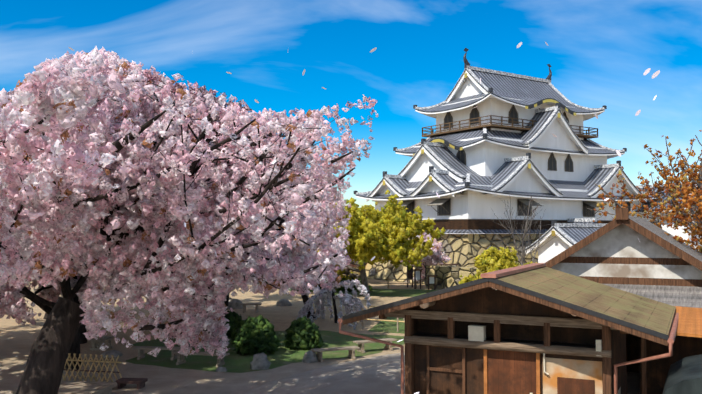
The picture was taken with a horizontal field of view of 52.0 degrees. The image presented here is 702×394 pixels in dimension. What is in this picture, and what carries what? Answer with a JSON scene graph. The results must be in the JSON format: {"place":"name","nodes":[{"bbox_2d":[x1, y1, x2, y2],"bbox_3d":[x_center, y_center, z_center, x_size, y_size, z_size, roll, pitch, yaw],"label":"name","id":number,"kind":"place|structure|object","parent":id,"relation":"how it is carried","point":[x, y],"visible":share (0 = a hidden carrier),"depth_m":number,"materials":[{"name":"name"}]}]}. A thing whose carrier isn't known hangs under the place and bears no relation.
{"place":"outdoors","nodes":[
{"label":"outdoors","id":0,"kind":"place"},
{"bbox_2d":[0,277,437,393],"bbox_3d":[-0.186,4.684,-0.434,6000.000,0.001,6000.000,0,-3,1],"label":"terrain","id":1,"kind":"structure","parent":0,"point":[17,341],"depth_m":27.39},
{"bbox_2d":[0,284,40,325],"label":"cherry tree","id":2,"kind":"object","parent":1,"relation":"on","point":[25,305],"depth_m":23.52,"materials":[{"name":"pink plant"}]},
{"bbox_2d":[11,380,116,393],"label":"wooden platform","id":3,"kind":"structure","parent":1,"relation":"on","point":[78,387],"depth_m":19.97,"materials":[{"name":"brown wood"}]},
{"bbox_2d":[62,353,121,381],"bbox_3d":[-8.201,5.242,21.967,2.600,0.897,0.487,-1,-3,13],"label":"bamboo fence","id":4,"kind":"object","parent":1,"relation":"on","point":[90,370],"visible":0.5,"depth_m":21.87,"materials":[{"name":"beige wood"}]},
{"bbox_2d":[0,89,184,369],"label":"cherry tree","id":5,"kind":"object","parent":1,"relation":"on","point":[8,293],"depth_m":23.99,"materials":[{"name":"pink plant"}]},
{"bbox_2d":[89,336,113,350],"bbox_3d":[-9.723,5.730,28.071,0.620,0.448,1.000,0,-3,11],"label":"bench","id":6,"kind":"object","parent":1,"relation":"on","point":[101,340],"visible":0.83,"depth_m":27.86,"materials":[{"name":"grey stone"}]},
{"bbox_2d":[101,350,122,356],"bbox_3d":[-8.832,5.803,26.631,0.786,0.274,0.582,0,-3,1],"label":"rock","id":7,"kind":"object","parent":1,"relation":"on","point":[115,353],"visible":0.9,"depth_m":26.49,"materials":[{"name":"grey stone"}]},
{"bbox_2d":[43,269,197,319],"bbox_3d":[-12.719,0.927,38.023,13.345,11.022,13.814,0,-3,1],"label":"cherry tree","id":8,"kind":"object","parent":1,"relation":"on","point":[46,315],"depth_m":37.01,"materials":[{"name":"pink plant"}]},
{"bbox_2d":[115,377,147,388],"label":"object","id":9,"kind":"object","parent":1,"relation":"on","point":[122,382],"visible":0.96,"depth_m":21.19,"materials":[{"name":"brown wood"}]},
{"bbox_2d":[2,110,272,343],"bbox_3d":[-9.965,0.603,29.699,13.426,10.964,12.608,-2,-3,41],"label":"cherry tree","id":10,"kind":"object","parent":1,"relation":"on","point":[82,330],"depth_m":28.59,"materials":[{"name":"pink plant"}]},
{"bbox_2d":[0,46,377,393],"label":"cherry tree","id":11,"kind":"object","parent":1,"relation":"on","point":[161,173],"visible":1,"depth_m":11.61,"materials":[{"name":"pink plant"}]},
{"bbox_2d":[49,86,349,338],"bbox_3d":[-6.062,0.582,29.894,10.952,11.021,13.332,0,-3,10],"label":"cherry tree","id":12,"kind":"object","parent":1,"relation":"on","point":[294,253],"depth_m":29.46,"materials":[{"name":"pink plant"}]},
{"bbox_2d":[228,297,242,308],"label":"rock","id":13,"kind":"object","parent":1,"relation":"on","point":[233,303],"visible":0.46,"depth_m":42.32,"materials":[{"name":"grey stone"}]},
{"bbox_2d":[239,303,261,312],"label":"bench","id":14,"kind":"object","parent":1,"relation":"on","point":[244,307],"visible":0.98,"depth_m":40.39,"materials":[{"name":"grey stone"}]},
{"bbox_2d":[276,299,291,305],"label":"rock","id":15,"kind":"object","parent":1,"relation":"on","point":[283,302],"visible":0.94,"depth_m":43.84,"materials":[{"name":"grey stone"}]},
{"bbox_2d":[229,132,354,317],"bbox_3d":[-3.355,1.312,36.872,12.729,10.180,10.279,-2,-3,35],"label":"cherry tree","id":16,"kind":"object","parent":1,"relation":"on","point":[328,238],"visible":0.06,"depth_m":36.46,"materials":[{"name":"pink plant"}]},
{"bbox_2d":[296,250,370,329],"bbox_3d":[-0.799,4.893,35.864,4.322,4.909,3.839,-1,-3,26],"label":"weeping cherry","id":17,"kind":"object","parent":1,"relation":"on","point":[347,300],"visible":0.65,"depth_m":35.41,"materials":[{"name":"pink plant"}]},
{"bbox_2d":[335,255,357,276],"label":"cherry tree","id":18,"kind":"object","parent":1,"relation":"on","point":[347,269],"depth_m":61.75,"materials":[{"name":"pink plant"}]},
{"bbox_2d":[294,189,445,292],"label":"yellow maple tree","id":19,"kind":"object","parent":1,"relation":"on","point":[389,230],"visible":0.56,"depth_m":51.56,"materials":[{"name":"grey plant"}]},
{"bbox_2d":[384,277,427,288],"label":"rail fence","id":20,"kind":"object","parent":1,"relation":"on","point":[388,283],"visible":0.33,"depth_m":57.01,"materials":[{"name":"brown wood"}]},
{"bbox_2d":[406,266,414,286],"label":"dark sign board","id":21,"kind":"object","parent":1,"relation":"on","point":[410,274],"visible":0.79,"depth_m":57.96,"materials":[{"name":"brown wood"}]},
{"bbox_2d":[412,269,422,288],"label":"sign board","id":22,"kind":"object","parent":1,"relation":"on","point":[417,275],"visible":1,"depth_m":56.44,"materials":[{"name":"wood"}]},
{"bbox_2d":[400,232,450,284],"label":"cherry tree","id":23,"kind":"object","parent":1,"relation":"on","point":[437,256],"visible":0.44,"depth_m":58.71,"materials":[{"name":"pink plant"}]},
{"bbox_2d":[244,352,638,393],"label":"ground","id":24,"kind":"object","parent":1,"relation":"on","point":[381,374],"depth_m":20.74,"materials":[{"name":"grey concrete"}]},
{"bbox_2d":[338,263,678,393],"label":"wooden hut","id":25,"kind":"object","parent":24,"relation":"on","point":[536,328],"visible":1,"depth_m":14.53,"materials":[{"name":"brown wood"}]},
{"bbox_2d":[546,208,701,393],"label":"wooden house","id":26,"kind":"structure","parent":24,"relation":"on","point":[656,263],"depth_m":21.01,"materials":[{"name":"paint"}]},
{"bbox_2d":[458,246,536,283],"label":"tree","id":27,"kind":"object","parent":1,"relation":"on","point":[494,259],"visible":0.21,"depth_m":44.23,"materials":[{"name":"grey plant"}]},
{"bbox_2d":[343,48,701,289],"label":"castle","id":28,"kind":"structure","parent":1,"relation":"on","point":[470,165],"depth_m":65.35,"materials":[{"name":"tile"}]},
{"bbox_2d":[490,193,564,264],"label":"bare tree","id":29,"kind":"object","parent":1,"relation":"on","point":[522,253],"visible":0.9,"depth_m":49.49,"materials":[{"name":"grey plant"}]},
{"bbox_2d":[587,130,701,245],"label":"orange tree","id":30,"kind":"object","parent":1,"relation":"on","point":[683,164],"visible":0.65,"depth_m":33.42,"materials":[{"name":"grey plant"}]},
{"bbox_2d":[652,164,701,253],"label":"orange tree","id":31,"kind":"object","parent":1,"relation":"on","point":[694,202],"visible":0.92,"depth_m":25.22,"materials":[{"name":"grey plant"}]},
{"bbox_2d":[678,154,701,231],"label":"orange tree","id":32,"kind":"object","parent":1,"relation":"on","point":[693,191],"visible":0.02,"depth_m":40.63,"materials":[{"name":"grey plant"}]},
{"bbox_2d":[126,289,436,372],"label":"lawn grass","id":33,"kind":"structure","parent":0,"point":[234,361],"depth_m":27.58,"materials":[{"name":"green plant"}]},
{"bbox_2d":[132,346,180,359],"bbox_3d":[-6.999,5.654,26.038,1.750,0.418,0.540,0,-3,6],"label":"bench","id":34,"kind":"object","parent":33,"relation":"on","point":[141,349],"visible":0.75,"depth_m":25.92,"materials":[{"name":"grey stone"}]},
{"bbox_2d":[172,351,229,366],"bbox_3d":[-5.213,5.604,24.916,2.000,0.418,0.540,-1,-3,15],"label":"bench","id":35,"kind":"object","parent":33,"relation":"on","point":[182,360],"visible":0.65,"depth_m":24.84,"materials":[{"name":"grey stone"}]},
{"bbox_2d":[216,366,226,371],"bbox_3d":[-4.280,5.708,23.794,0.375,0.200,0.314,0,-3,1],"label":"rock","id":36,"kind":"object","parent":33,"relation":"on","point":[221,369],"visible":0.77,"depth_m":23.70,"materials":[{"name":"grey stone"}]},
{"bbox_2d":[224,310,241,337],"bbox_3d":[-5.186,5.520,31.228,1.161,1.207,1.211,-2,-3,40],"label":"shrub","id":37,"kind":"object","parent":33,"relation":"on","point":[233,318],"visible":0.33,"depth_m":30.93,"materials":[{"name":"green plant"}]},
{"bbox_2d":[230,318,247,343],"bbox_3d":[-4.408,5.524,29.502,1.108,1.151,1.074,-2,-4,44],"label":"shrub","id":38,"kind":"object","parent":33,"relation":"on","point":[241,323],"visible":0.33,"depth_m":29.31,"materials":[{"name":"green plant"}]},
{"bbox_2d":[232,315,280,355],"bbox_3d":[-3.546,5.220,27.329,1.732,1.555,1.705,-2,-3,35],"label":"shrub","id":39,"kind":"object","parent":33,"relation":"on","point":[255,335],"visible":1,"depth_m":26.85,"materials":[{"name":"green plant"}]},
{"bbox_2d":[250,353,270,369],"bbox_3d":[-3.062,5.545,24.290,0.726,0.580,0.594,0,-3,1],"label":"rock","id":40,"kind":"object","parent":33,"relation":"on","point":[260,361],"visible":0.9,"depth_m":24.13,"materials":[{"name":"grey stone"}]},
{"bbox_2d":[283,316,323,349],"bbox_3d":[-1.863,5.403,28.479,1.594,1.420,1.589,-2,-3,34],"label":"shrub","id":41,"kind":"object","parent":33,"relation":"on","point":[303,333],"visible":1,"depth_m":28.03,"materials":[{"name":"green plant"}]},
{"bbox_2d":[302,350,317,362],"bbox_3d":[-1.443,5.668,25.535,0.610,0.445,0.505,0,-3,1],"label":"rock","id":42,"kind":"object","parent":33,"relation":"on","point":[310,356],"visible":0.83,"depth_m":25.39,"materials":[{"name":"grey stone"}]},
{"bbox_2d":[288,274,372,291],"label":"cherry tree","id":43,"kind":"object","parent":33,"relation":"on","point":[341,288],"visible":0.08,"depth_m":53.80,"materials":[{"name":"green plant"}]},
{"bbox_2d":[311,346,359,361],"bbox_3d":[-0.551,5.646,25.856,1.750,0.418,0.540,1,-3,-23],"label":"bench","id":44,"kind":"object","parent":33,"relation":"on","point":[319,351],"visible":0.96,"depth_m":25.80,"materials":[{"name":"grey stone"}]},
{"bbox_2d":[353,338,396,352],"bbox_3d":[0.923,5.730,27.735,1.700,0.418,0.540,1,-3,-25],"label":"bench","id":45,"kind":"object","parent":33,"relation":"on","point":[360,343],"visible":0.88,"depth_m":27.65,"materials":[{"name":"grey stone"}]},
{"bbox_2d":[362,308,404,331],"bbox_3d":[3.729,5.633,32.108,7.255,1.000,0.089,-1,-3,27],"label":"rail fence","id":46,"kind":"object","parent":33,"relation":"on","point":[397,321],"visible":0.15,"depth_m":33.16,"materials":[{"name":"brown wood"}]},
{"bbox_2d":[426,275,437,289],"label":"sign board","id":47,"kind":"object","parent":33,"relation":"on","point":[431,280],"visible":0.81,"depth_m":55.44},
{"bbox_2d":[19,42,659,393],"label":"flower petals","id":48,"kind":"object","parent":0,"point":[654,75],"visible":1,"depth_m":2.82,"materials":[{"name":"pink plant"}]},
{"bbox_2d":[0,0,701,208],"label":"sky","id":49,"kind":"structure","parent":0,"point":[598,53],"materials":[{"name":"blue"}]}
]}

